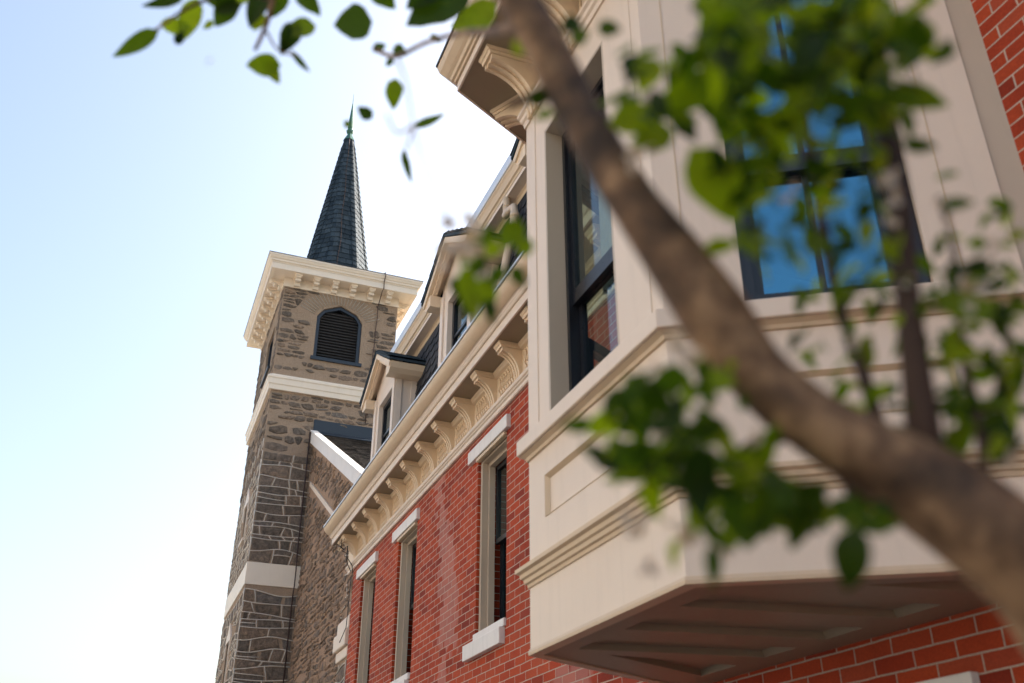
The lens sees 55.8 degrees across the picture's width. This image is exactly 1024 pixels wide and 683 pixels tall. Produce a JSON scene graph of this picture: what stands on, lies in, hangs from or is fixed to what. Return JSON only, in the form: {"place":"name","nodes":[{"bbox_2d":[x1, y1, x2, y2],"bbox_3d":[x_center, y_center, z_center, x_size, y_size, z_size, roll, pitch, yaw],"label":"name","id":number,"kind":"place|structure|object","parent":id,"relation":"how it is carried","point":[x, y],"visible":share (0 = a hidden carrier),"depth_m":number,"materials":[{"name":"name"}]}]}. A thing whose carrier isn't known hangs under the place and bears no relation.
{"place":"outdoors","nodes":[
{"label":"outdoors","id":0,"kind":"place"},
{"bbox_2d":[0,0,515,682],"label":"sky","id":1,"kind":"structure","parent":0,"point":[146,195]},
{"bbox_2d":[215,96,423,682],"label":"stone church","id":2,"kind":"structure","parent":0,"point":[327,315],"depth_m":23.49,"materials":[{"name":"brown stone"}]},
{"bbox_2d":[223,623,231,682],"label":"lancet window","id":3,"kind":"structure","parent":2,"relation":"in","point":[228,641],"depth_m":22.23,"materials":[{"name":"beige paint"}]},
{"bbox_2d":[238,489,249,548],"bbox_3d":[-6.549,4.305,23.833,0.120,1.425,0.895,11,-30,-19],"label":"lancet window","id":4,"kind":"structure","parent":2,"relation":"in","point":[247,502],"depth_m":23.64,"materials":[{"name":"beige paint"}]},
{"bbox_2d":[260,336,273,388],"bbox_3d":[-6.392,0.414,25.618,0.210,1.280,1.310,11,-30,-19],"label":"side louver window","id":5,"kind":"structure","parent":2,"relation":"in","point":[271,345],"depth_m":25.90,"materials":[{"name":"blue paint"}]},
{"bbox_2d":[310,307,361,366],"bbox_3d":[-4.519,-0.126,25.040,1.302,1.685,0.390,11,-30,-19],"label":"louver window","id":6,"kind":"structure","parent":2,"relation":"in","point":[337,335],"depth_m":25.04,"materials":[{"name":"black paint"}]},
{"bbox_3d":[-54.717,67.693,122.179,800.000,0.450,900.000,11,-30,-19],"label":"ground","id":7,"kind":"structure","parent":0,"visible":0},
{"bbox_2d":[323,0,1023,682],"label":"brick building","id":8,"kind":"structure","parent":7,"relation":"on","point":[475,526],"depth_m":4.54,"materials":[{"name":"red brick"}]},
{"bbox_2d":[356,551,378,682],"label":"window","id":9,"kind":"structure","parent":8,"relation":"in","point":[367,572],"depth_m":13.33,"materials":[{"name":"beige paint"}]},
{"bbox_2d":[390,508,419,682],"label":"window","id":10,"kind":"structure","parent":8,"relation":"in","point":[406,533],"depth_m":11.69,"materials":[{"name":"beige paint"}]},
{"bbox_2d":[462,414,510,661],"bbox_3d":[-0.123,1.837,9.007,0.300,2.055,1.090,11,-30,-19],"label":"window","id":11,"kind":"structure","parent":8,"relation":"in","point":[491,450],"depth_m":9.19,"materials":[{"name":"beige paint"}]},
{"bbox_2d":[436,0,1023,682],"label":"bay window","id":12,"kind":"structure","parent":8,"relation":"in","point":[770,604],"depth_m":4.07,"materials":[{"name":"beige paint"}]},
{"bbox_2d":[916,671,979,682],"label":"ground floor window","id":13,"kind":"structure","parent":8,"relation":"in","point":[970,676],"depth_m":3.65,"materials":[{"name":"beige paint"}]},
{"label":"pavement","id":14,"kind":"structure","parent":0,"visible":0},
{"bbox_2d":[112,0,1023,650],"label":"fruit tree","id":15,"kind":"object","parent":14,"relation":"on","point":[924,480],"visible":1,"depth_m":0.70,"materials":[{"name":"green plant"}]}
]}

